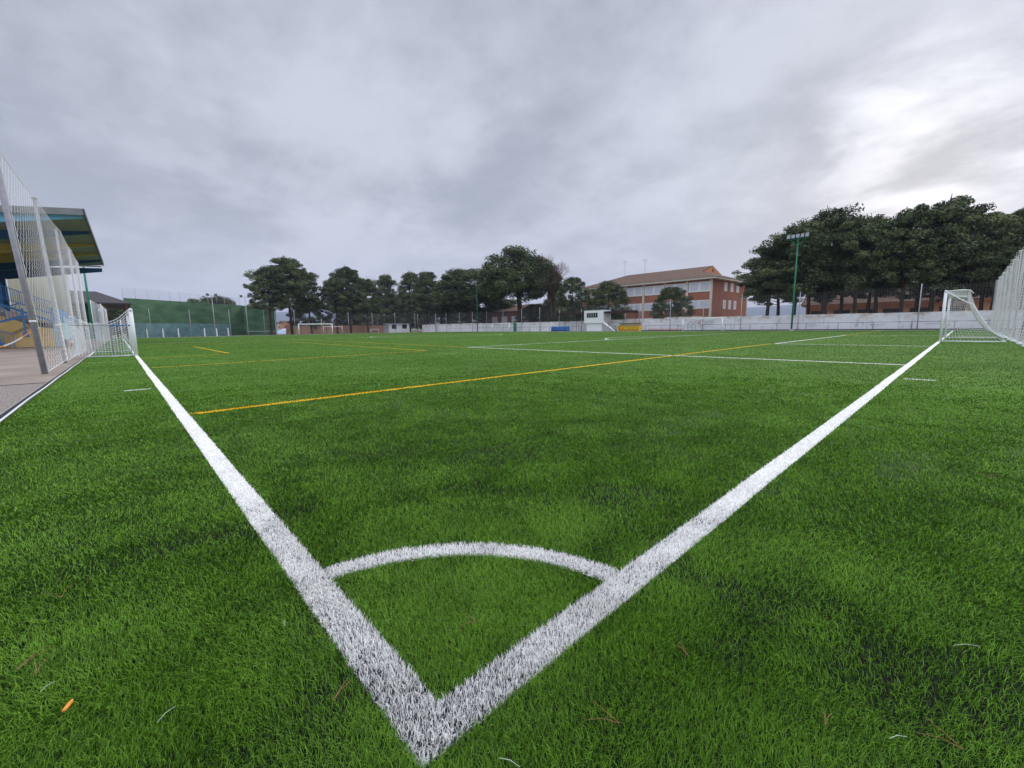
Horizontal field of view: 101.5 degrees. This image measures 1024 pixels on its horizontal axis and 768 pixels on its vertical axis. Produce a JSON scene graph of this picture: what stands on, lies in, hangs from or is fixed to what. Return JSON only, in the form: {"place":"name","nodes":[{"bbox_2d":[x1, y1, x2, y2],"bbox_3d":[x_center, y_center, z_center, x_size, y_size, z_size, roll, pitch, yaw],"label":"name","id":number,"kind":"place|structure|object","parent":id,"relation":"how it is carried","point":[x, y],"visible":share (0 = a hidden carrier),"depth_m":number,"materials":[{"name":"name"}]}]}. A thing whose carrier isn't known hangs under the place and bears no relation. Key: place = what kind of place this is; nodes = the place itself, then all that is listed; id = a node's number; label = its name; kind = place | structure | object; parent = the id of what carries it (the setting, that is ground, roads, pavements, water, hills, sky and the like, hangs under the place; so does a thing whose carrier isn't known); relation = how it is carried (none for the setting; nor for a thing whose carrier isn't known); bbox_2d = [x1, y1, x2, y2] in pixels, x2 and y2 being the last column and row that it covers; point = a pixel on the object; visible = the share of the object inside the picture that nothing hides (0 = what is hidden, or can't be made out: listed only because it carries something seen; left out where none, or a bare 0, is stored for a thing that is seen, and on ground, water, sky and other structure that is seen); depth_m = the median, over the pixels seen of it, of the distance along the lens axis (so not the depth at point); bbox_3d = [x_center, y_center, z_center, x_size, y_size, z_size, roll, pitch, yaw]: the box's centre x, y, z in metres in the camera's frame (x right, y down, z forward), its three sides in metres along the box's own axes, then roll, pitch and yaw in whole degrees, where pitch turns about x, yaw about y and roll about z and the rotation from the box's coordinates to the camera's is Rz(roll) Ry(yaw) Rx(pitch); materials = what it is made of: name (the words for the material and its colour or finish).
{"place":"outdoors","nodes":[
{"label":"outdoors","id":0,"kind":"place"},
{"bbox_2d":[0,338,108,384],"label":"concrete path","id":1,"kind":"structure","parent":0,"point":[20,365],"depth_m":14.51,"materials":[{"name":"concrete"}]},
{"bbox_2d":[0,303,29,347],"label":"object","id":2,"kind":"structure","parent":1,"relation":"on","point":[23,317],"depth_m":30.52,"materials":[{"name":"metal"}]},
{"bbox_2d":[0,152,90,373],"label":"ball stop net","id":3,"kind":"object","parent":1,"relation":"on","point":[32,320],"visible":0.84,"depth_m":12.54,"materials":[{"name":"fabric"}]},
{"bbox_2d":[0,205,103,347],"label":"grandstand","id":4,"kind":"object","parent":1,"relation":"on","point":[72,225],"visible":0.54,"depth_m":33.67,"materials":[{"name":"concrete"}]},
{"bbox_2d":[82,267,97,340],"bbox_3d":[-57.004,-12.269,56.185,0.732,12.920,2.560,-8,10,-42],"label":"floodlight","id":5,"kind":"object","parent":1,"relation":"on","point":[89,305],"visible":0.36,"depth_m":56.35,"materials":[{"name":"green paint"}]},
{"bbox_2d":[90,300,105,339],"bbox_3d":[-62.038,-9.564,62.806,1.250,5.928,0.262,-8,10,-42],"label":"net panel","id":6,"kind":"object","parent":1,"relation":"on","point":[100,316],"visible":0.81,"depth_m":62.73,"materials":[{"name":"fabric"}]},
{"bbox_2d":[70,291,130,338],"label":"shelter","id":7,"kind":"object","parent":1,"relation":"on","point":[106,302],"visible":0.37,"depth_m":71.69,"materials":[{"name":"metal"}]},
{"bbox_2d":[100,304,109,338],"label":"net panel","id":8,"kind":"object","parent":1,"relation":"on","point":[105,313],"visible":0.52,"depth_m":70.41,"materials":[{"name":"fabric"}]},
{"bbox_2d":[279,321,289,329],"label":"distant house","id":9,"kind":"structure","parent":0,"point":[282,324],"depth_m":344.92,"materials":[{"name":"ceramic"}]},
{"bbox_2d":[120,304,805,328],"bbox_3d":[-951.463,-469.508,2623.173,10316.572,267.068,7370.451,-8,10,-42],"label":"hill","id":10,"kind":"structure","parent":0,"point":[281,316],"depth_m":4059.24,"materials":[{"name":"plant"}]},
{"bbox_2d":[0,330,1023,767],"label":"turf base","id":11,"kind":"object","parent":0,"point":[886,468],"visible":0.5,"depth_m":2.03,"materials":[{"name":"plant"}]},
{"bbox_2d":[62,699,72,711],"bbox_3d":[-1.175,0.850,1.108,0.010,0.010,0.035,-3,8,-19],"label":"plastic stub","id":12,"kind":"object","parent":11,"relation":"on","point":[67,705],"visible":1,"depth_m":1.10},
{"bbox_2d":[64,308,138,357],"bbox_3d":[-19.302,-2.429,19.798,2.101,2.058,6.150,-8,10,-42],"label":"goal","id":13,"kind":"object","parent":11,"relation":"on","point":[130,326],"visible":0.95,"depth_m":18.11,"materials":[{"name":"white paint"}]},
{"bbox_2d":[154,342,426,367],"bbox_3d":[-15.333,-2.150,24.943,10.626,0.016,26.094,-8,10,-42],"label":"yellow box marking","id":14,"kind":"object","parent":11,"relation":"on","point":[301,358],"visible":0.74,"depth_m":16.36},
{"bbox_2d":[123,339,462,767],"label":"touchline marking","id":15,"kind":"object","parent":11,"relation":"on","point":[403,698],"visible":0.98,"depth_m":1.40,"materials":[{"name":"paint"}]},
{"bbox_2d":[297,324,332,334],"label":"football goal","id":16,"kind":"object","parent":11,"relation":"on","point":[312,328],"visible":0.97,"depth_m":95.75,"materials":[{"name":"white paint"}]},
{"bbox_2d":[323,541,617,581],"bbox_3d":[-0.172,0.756,1.802,1.232,0.024,0.300,-1,8,2],"label":"corner arc marking","id":17,"kind":"object","parent":11,"relation":"on","point":[602,571],"visible":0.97,"depth_m":1.83,"materials":[{"name":"paint"}]},
{"bbox_2d":[189,331,876,414],"bbox_3d":[19.837,-2.969,27.285,65.385,0.022,0.291,-8,10,-43],"label":"yellow line marking","id":18,"kind":"object","parent":11,"relation":"on","point":[242,407],"visible":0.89,"depth_m":6.97,"materials":[{"name":"paint"}]},
{"bbox_2d":[473,334,898,364],"bbox_3d":[16.885,-3.359,30.500,39.958,0.017,20.100,-8,10,-42],"label":"penalty area marking","id":19,"kind":"object","parent":11,"relation":"on","point":[682,355],"visible":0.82,"depth_m":13.89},
{"bbox_2d":[437,330,953,732],"bbox_3d":[23.767,-2.468,23.153,65.474,0.025,0.175,-8,10,-42],"label":"goal line marking","id":20,"kind":"object","parent":11,"relation":"on","point":[498,680],"visible":1,"depth_m":1.53,"materials":[{"name":"paint"}]},
{"bbox_2d":[682,317,724,330],"bbox_3d":[29.788,-9.245,65.090,1.337,2.058,6.170,-8,10,-42],"label":"goal","id":21,"kind":"object","parent":11,"relation":"on","point":[704,319],"visible":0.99,"depth_m":64.38,"materials":[{"name":"white paint"}]},
{"bbox_2d":[775,335,929,345],"bbox_3d":[21.807,-2.720,25.254,18.471,0.016,5.656,-8,10,-42],"label":"goal area marking","id":22,"kind":"object","parent":11,"relation":"on","point":[844,335],"visible":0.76,"depth_m":24.52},
{"bbox_2d":[917,717,962,748],"bbox_3d":[1.016,0.832,0.990,0.071,0.008,0.070,-6,9,-33],"label":"pine needle","id":23,"kind":"object","parent":11,"relation":"on","point":[942,738],"visible":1,"depth_m":0.98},
{"bbox_2d":[938,289,1005,341],"bbox_3d":[24.490,-3.600,22.210,7.440,2.498,2.187,-8,10,-42],"label":"football goal","id":24,"kind":"object","parent":11,"relation":"on","point":[976,314],"visible":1,"depth_m":20.36,"materials":[{"name":"white paint"}]},
{"bbox_2d":[989,248,1023,346],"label":"ball stop net","id":25,"kind":"object","parent":11,"relation":"on","point":[1006,303],"visible":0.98,"depth_m":25.63,"materials":[{"name":"fabric"}]},
{"bbox_2d":[0,330,1023,385],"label":"earth ground","id":26,"kind":"structure","parent":0,"point":[339,333],"depth_m":107.02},
{"bbox_2d":[0,383,44,412],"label":"gravel strip","id":27,"kind":"object","parent":26,"relation":"on","point":[10,395],"depth_m":7.40,"materials":[{"name":"gravel"}]},
{"bbox_2d":[99,309,126,337],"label":"building","id":28,"kind":"structure","parent":26,"relation":"on","point":[113,314],"depth_m":96.79,"materials":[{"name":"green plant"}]},
{"bbox_2d":[123,298,277,337],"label":"court wall","id":29,"kind":"structure","parent":26,"relation":"on","point":[169,318],"depth_m":99.96,"materials":[{"name":"green paint"}]},
{"bbox_2d":[121,287,239,304],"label":"roof fence","id":30,"kind":"object","parent":29,"relation":"on","point":[216,301],"visible":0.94,"depth_m":96.76,"materials":[{"name":"metal"}]},
{"bbox_2d":[146,308,265,337],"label":"court fence","id":31,"kind":"object","parent":26,"relation":"on","point":[190,326],"visible":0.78,"depth_m":86.70,"materials":[{"name":"metal"}]},
{"bbox_2d":[187,295,235,304],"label":"pine tree","id":32,"kind":"object","parent":26,"relation":"on","point":[222,299],"visible":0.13,"depth_m":120.85,"materials":[{"name":"green plant"}]},
{"bbox_2d":[206,293,216,335],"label":"court lamp","id":33,"kind":"object","parent":26,"relation":"on","point":[207,294],"visible":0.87,"depth_m":91.68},
{"bbox_2d":[242,266,293,334],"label":"pine tree","id":34,"kind":"object","parent":26,"relation":"on","point":[270,282],"visible":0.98,"depth_m":106.37,"materials":[{"name":"green plant"}]},
{"bbox_2d":[252,255,319,334],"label":"pine tree","id":35,"kind":"object","parent":26,"relation":"on","point":[286,266],"visible":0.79,"depth_m":109.89,"materials":[{"name":"green plant"}]},
{"bbox_2d":[291,267,327,333],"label":"pine tree","id":36,"kind":"object","parent":26,"relation":"on","point":[311,289],"visible":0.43,"depth_m":118.96,"materials":[{"name":"green plant"}]},
{"bbox_2d":[285,296,334,329],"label":"pine tree","id":37,"kind":"object","parent":26,"relation":"on","point":[300,312],"visible":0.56,"depth_m":121.29,"materials":[{"name":"green plant"}]},
{"bbox_2d":[285,325,382,334],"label":"earth wall","id":38,"kind":"structure","parent":26,"relation":"on","point":[343,328],"depth_m":125.18,"materials":[{"name":"concrete"}]},
{"bbox_2d":[314,277,355,333],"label":"pine tree","id":39,"kind":"object","parent":26,"relation":"on","point":[329,285],"visible":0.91,"depth_m":120.70,"materials":[{"name":"green plant"}]},
{"bbox_2d":[328,265,366,332],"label":"pine tree","id":40,"kind":"object","parent":26,"relation":"on","point":[348,275],"visible":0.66,"depth_m":124.46,"materials":[{"name":"green plant"}]},
{"bbox_2d":[329,308,365,324],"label":"pine tree","id":41,"kind":"object","parent":26,"relation":"on","point":[341,321],"visible":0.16,"depth_m":134.26,"materials":[{"name":"green plant"}]},
{"bbox_2d":[293,310,435,334],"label":"end fence","id":42,"kind":"object","parent":26,"relation":"on","point":[360,323],"visible":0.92,"depth_m":111.34,"materials":[{"name":"metal"}]},
{"bbox_2d":[349,279,384,332],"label":"pine tree","id":43,"kind":"object","parent":26,"relation":"on","point":[368,286],"visible":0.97,"depth_m":126.19,"materials":[{"name":"green plant"}]},
{"bbox_2d":[363,301,403,324],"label":"pine tree","id":44,"kind":"object","parent":26,"relation":"on","point":[377,323],"visible":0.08,"depth_m":195.75,"materials":[{"name":"green plant"}]},
{"bbox_2d":[372,273,400,323],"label":"pine tree","id":45,"kind":"object","parent":26,"relation":"on","point":[384,282],"visible":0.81,"depth_m":163.98,"materials":[{"name":"green plant"}]},
{"bbox_2d":[382,324,409,332],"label":"white shed","id":46,"kind":"structure","parent":26,"relation":"on","point":[400,327],"depth_m":135.00,"materials":[{"name":"paint"}]},
{"bbox_2d":[387,295,430,327],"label":"pine tree","id":47,"kind":"object","parent":26,"relation":"on","point":[412,324],"visible":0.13,"depth_m":179.14,"materials":[{"name":"green plant"}]},
{"bbox_2d":[393,270,429,331],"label":"pine tree","id":48,"kind":"object","parent":26,"relation":"on","point":[402,289],"visible":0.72,"depth_m":153.93,"materials":[{"name":"green plant"}]},
{"bbox_2d":[408,270,443,324],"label":"pine tree","id":49,"kind":"object","parent":26,"relation":"on","point":[425,279],"visible":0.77,"depth_m":140.83,"materials":[{"name":"green plant"}]},
{"bbox_2d":[412,303,466,328],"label":"pine tree","id":50,"kind":"object","parent":26,"relation":"on","point":[455,314],"visible":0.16,"depth_m":164.53,"materials":[{"name":"green plant"}]},
{"bbox_2d":[420,282,467,323],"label":"pine tree","id":51,"kind":"object","parent":26,"relation":"on","point":[437,304],"visible":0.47,"depth_m":139.85,"materials":[{"name":"green plant"}]},
{"bbox_2d":[433,268,504,322],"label":"pine tree","id":52,"kind":"object","parent":26,"relation":"on","point":[460,292],"visible":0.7,"depth_m":122.84,"materials":[{"name":"green plant"}]},
{"bbox_2d":[459,298,511,322],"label":"pine tree","id":53,"kind":"object","parent":26,"relation":"on","point":[474,311],"visible":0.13,"depth_m":141.55,"materials":[{"name":"green plant"}]},
{"bbox_2d":[476,299,523,322],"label":"pine tree","id":54,"kind":"object","parent":26,"relation":"on","point":[506,303],"visible":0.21,"depth_m":137.06,"materials":[{"name":"green plant"}]},
{"bbox_2d":[0,330,1023,422],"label":"kerb","id":55,"kind":"structure","parent":26,"relation":"on","point":[402,332],"depth_m":54.63,"materials":[{"name":"concrete"}]},
{"bbox_2d":[0,351,93,420],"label":"turf border line","id":56,"kind":"object","parent":55,"relation":"on","point":[5,416],"visible":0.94,"depth_m":6.48,"materials":[{"name":"white paint"}]},
{"bbox_2d":[0,344,102,418],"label":"turf joint","id":57,"kind":"object","parent":55,"relation":"on","point":[6,412],"visible":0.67,"depth_m":7.24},
{"bbox_2d":[475,245,563,322],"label":"pine tree","id":58,"kind":"object","parent":26,"relation":"on","point":[527,283],"visible":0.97,"depth_m":102.84,"materials":[{"name":"green plant"}]},
{"bbox_2d":[483,301,583,322],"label":"annex building","id":59,"kind":"structure","parent":26,"relation":"on","point":[508,317],"depth_m":130.47,"materials":[{"name":"brick"}]},
{"bbox_2d":[514,304,553,321],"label":"pine tree","id":60,"kind":"object","parent":26,"relation":"on","point":[527,312],"visible":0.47,"depth_m":114.28,"materials":[{"name":"green plant"}]},
{"bbox_2d":[533,255,571,321],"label":"bare tree","id":61,"kind":"object","parent":26,"relation":"on","point":[554,279],"visible":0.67,"depth_m":102.44,"materials":[{"name":"plant"}]},
{"bbox_2d":[542,290,567,321],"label":"pine tree","id":62,"kind":"object","parent":26,"relation":"on","point":[546,302],"visible":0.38,"depth_m":106.53,"materials":[{"name":"green plant"}]},
{"bbox_2d":[554,276,590,321],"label":"pine tree","id":63,"kind":"object","parent":26,"relation":"on","point":[574,286],"visible":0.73,"depth_m":97.62,"materials":[{"name":"green plant"}]},
{"bbox_2d":[586,280,631,319],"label":"pine tree","id":64,"kind":"object","parent":26,"relation":"on","point":[609,288],"visible":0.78,"depth_m":89.09,"materials":[{"name":"green plant"}]},
{"bbox_2d":[649,287,694,318],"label":"pine tree","id":65,"kind":"object","parent":26,"relation":"on","point":[672,293],"visible":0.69,"depth_m":78.22,"materials":[{"name":"green plant"}]},
{"bbox_2d":[422,310,1023,331],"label":"boundary wall","id":66,"kind":"structure","parent":26,"relation":"on","point":[879,320],"depth_m":61.93,"materials":[{"name":"white paint"}]},
{"bbox_2d":[732,246,807,315],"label":"pine tree","id":67,"kind":"object","parent":26,"relation":"on","point":[754,286],"visible":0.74,"depth_m":68.11,"materials":[{"name":"green plant"}]},
{"bbox_2d":[742,265,817,315],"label":"pine tree","id":68,"kind":"object","parent":26,"relation":"on","point":[778,303],"visible":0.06,"depth_m":76.00,"materials":[{"name":"green plant"}]},
{"bbox_2d":[748,219,842,314],"bbox_3d":[44.264,-17.054,66.386,12.347,16.932,12.572,-2,8,-5],"label":"pine tree","id":69,"kind":"object","parent":26,"relation":"on","point":[779,242],"visible":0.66,"depth_m":62.93,"materials":[{"name":"green plant"}]},
{"bbox_2d":[781,286,836,314],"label":"pine tree","id":70,"kind":"object","parent":26,"relation":"on","point":[815,300],"visible":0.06,"depth_m":74.84,"materials":[{"name":"green plant"}]},
{"bbox_2d":[786,202,873,313],"bbox_3d":[49.351,-17.649,63.530,15.007,18.740,12.683,3,8,24],"label":"pine tree","id":71,"kind":"object","parent":26,"relation":"on","point":[835,217],"visible":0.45,"depth_m":61.88,"materials":[{"name":"green plant"}]},
{"bbox_2d":[813,254,892,313],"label":"pine tree","id":72,"kind":"object","parent":26,"relation":"on","point":[819,291],"visible":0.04,"depth_m":70.82,"materials":[{"name":"green plant"}]},
{"bbox_2d":[817,214,906,312],"bbox_3d":[50.084,-16.207,61.215,10.281,16.475,10.395,-4,8,-20],"label":"pine tree","id":73,"kind":"object","parent":26,"relation":"on","point":[860,231],"visible":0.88,"depth_m":58.92,"materials":[{"name":"green plant"}]},
{"bbox_2d":[836,269,899,312],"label":"pine tree","id":74,"kind":"object","parent":26,"relation":"on","point":[864,296],"visible":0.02,"depth_m":69.54,"materials":[{"name":"green plant"}]},
{"bbox_2d":[837,213,914,312],"bbox_3d":[53.675,-16.717,62.005,10.240,17.206,9.259,-3,8,-14],"label":"pine tree","id":75,"kind":"object","parent":26,"relation":"on","point":[886,287],"visible":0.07,"depth_m":61.56,"materials":[{"name":"green plant"}]},
{"bbox_2d":[852,203,944,312],"bbox_3d":[53.328,-15.723,57.365,10.229,16.457,9.674,-2,8,-10],"label":"pine tree","id":76,"kind":"object","parent":26,"relation":"on","point":[898,230],"visible":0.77,"depth_m":55.55,"materials":[{"name":"green plant"}]},
{"bbox_2d":[875,262,953,311],"bbox_3d":[62.174,-15.202,63.232,11.711,13.600,11.582,2,8,23],"label":"pine tree","id":77,"kind":"object","parent":26,"relation":"on","point":[916,297],"visible":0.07,"depth_m":63.02,"materials":[{"name":"green plant"}]},
{"bbox_2d":[910,282,982,310],"bbox_3d":[66.222,-14.713,63.046,10.092,12.590,11.161,4,9,30],"label":"pine tree","id":78,"kind":"object","parent":26,"relation":"on","point":[941,292],"visible":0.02,"depth_m":62.40,"materials":[{"name":"green plant"}]},
{"bbox_2d":[886,194,1016,311],"bbox_3d":[56.673,-15.903,55.118,12.215,17.329,11.412,5,10,38],"label":"pine tree","id":79,"kind":"object","parent":26,"relation":"on","point":[952,215],"visible":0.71,"depth_m":52.55,"materials":[{"name":"green plant"}]},
{"bbox_2d":[927,211,1022,310],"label":"pine tree","id":80,"kind":"object","parent":26,"relation":"on","point":[987,256],"visible":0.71,"depth_m":50.81,"materials":[{"name":"green plant"}]},
{"bbox_2d":[947,283,1005,309],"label":"pine tree","id":81,"kind":"object","parent":26,"relation":"on","point":[981,302],"visible":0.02,"depth_m":59.58,"materials":[{"name":"green plant"}]},
{"bbox_2d":[955,214,1023,309],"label":"pine tree","id":82,"kind":"object","parent":26,"relation":"on","point":[973,282],"visible":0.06,"depth_m":53.65,"materials":[{"name":"green plant"}]},
{"bbox_2d":[975,286,1017,308],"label":"pine tree","id":83,"kind":"object","parent":26,"relation":"on","point":[988,292],"visible":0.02,"depth_m":58.88,"materials":[{"name":"green plant"}]},
{"bbox_2d":[976,207,1023,308],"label":"pine tree","id":84,"kind":"object","parent":26,"relation":"on","point":[1017,228],"visible":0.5,"depth_m":49.18,"materials":[{"name":"green plant"}]},
{"bbox_2d":[0,0,1023,311],"label":"sky","id":85,"kind":"structure","parent":0,"point":[200,144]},
{"bbox_2d":[579,260,747,319],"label":"school building","id":86,"kind":"structure","parent":0,"point":[705,283],"depth_m":90.51,"materials":[{"name":"red brick"}]},
{"bbox_2d":[626,303,641,310],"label":"window","id":87,"kind":"structure","parent":86,"relation":"in","point":[638,307],"depth_m":95.40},
{"bbox_2d":[627,287,641,296],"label":"window","id":88,"kind":"structure","parent":86,"relation":"in","point":[637,291],"depth_m":95.26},
{"bbox_2d":[644,303,660,310],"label":"window","id":89,"kind":"structure","parent":86,"relation":"in","point":[648,307],"depth_m":93.17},
{"bbox_2d":[645,285,663,295],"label":"window","id":90,"kind":"structure","parent":86,"relation":"in","point":[649,290],"depth_m":91.91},
{"bbox_2d":[666,283,685,292],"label":"window","id":91,"kind":"structure","parent":86,"relation":"in","point":[683,285],"depth_m":87.59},
{"bbox_2d":[688,300,708,308],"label":"window","id":92,"kind":"structure","parent":86,"relation":"in","point":[698,304],"depth_m":84.96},
{"bbox_2d":[688,281,709,292],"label":"window","id":93,"kind":"structure","parent":86,"relation":"in","point":[704,286],"depth_m":84.62,"materials":[{"name":"glass"}]},
{"bbox_2d":[800,288,1015,314],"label":"building","id":94,"kind":"structure","parent":0,"point":[814,310],"depth_m":77.54,"materials":[{"name":"brick"}]},
{"bbox_2d":[833,310,849,313],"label":"window","id":95,"kind":"structure","parent":94,"relation":"in","point":[834,311],"depth_m":82.06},
{"bbox_2d":[882,308,898,312],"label":"window","id":96,"kind":"structure","parent":94,"relation":"in","point":[889,310],"depth_m":77.08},
{"bbox_2d":[909,307,927,311],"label":"window","id":97,"kind":"structure","parent":94,"relation":"in","point":[923,309],"depth_m":74.08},
{"label":"side path","id":98,"kind":"structure","parent":0,"visible":0},
{"bbox_2d":[551,326,569,330],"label":"dugout","id":99,"kind":"object","parent":98,"relation":"on","point":[558,328],"visible":0.94,"depth_m":89.08,"materials":[{"name":"blue plastic"}]},
{"bbox_2d":[557,309,637,330],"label":"press box","id":100,"kind":"object","parent":98,"relation":"on","point":[596,320],"visible":0.88,"depth_m":82.92,"materials":[{"name":"white paint"}]},
{"bbox_2d":[618,322,641,330],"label":"dugout","id":101,"kind":"object","parent":98,"relation":"on","point":[625,327],"visible":0.91,"depth_m":77.20,"materials":[{"name":"yellow plastic"}]},
{"bbox_2d":[417,281,1015,331],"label":"fence","id":102,"kind":"object","parent":98,"relation":"on","point":[594,308],"visible":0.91,"depth_m":66.04,"materials":[{"name":"metal"}]},
{"bbox_2d":[448,320,1002,331],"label":"pitch railing","id":103,"kind":"object","parent":98,"relation":"on","point":[770,323],"visible":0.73,"depth_m":59.19,"materials":[{"name":"metal"}]},
{"bbox_2d":[787,232,808,329],"bbox_3d":[39.277,-14.002,58.135,0.666,13.120,2.560,-8,10,-42],"label":"floodlight","id":104,"kind":"object","parent":98,"relation":"on","point":[797,245],"visible":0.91,"depth_m":57.87,"materials":[{"name":"green paint"}]},
{"bbox_2d":[642,328,1020,330],"bbox_3d":[41.831,-7.585,58.700,0.700,0.180,56.000,-8,10,-42],"label":"kerb step","id":105,"kind":"object","parent":98,"relation":"on","point":[826,329],"visible":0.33,"depth_m":56.74,"materials":[{"name":"concrete"}]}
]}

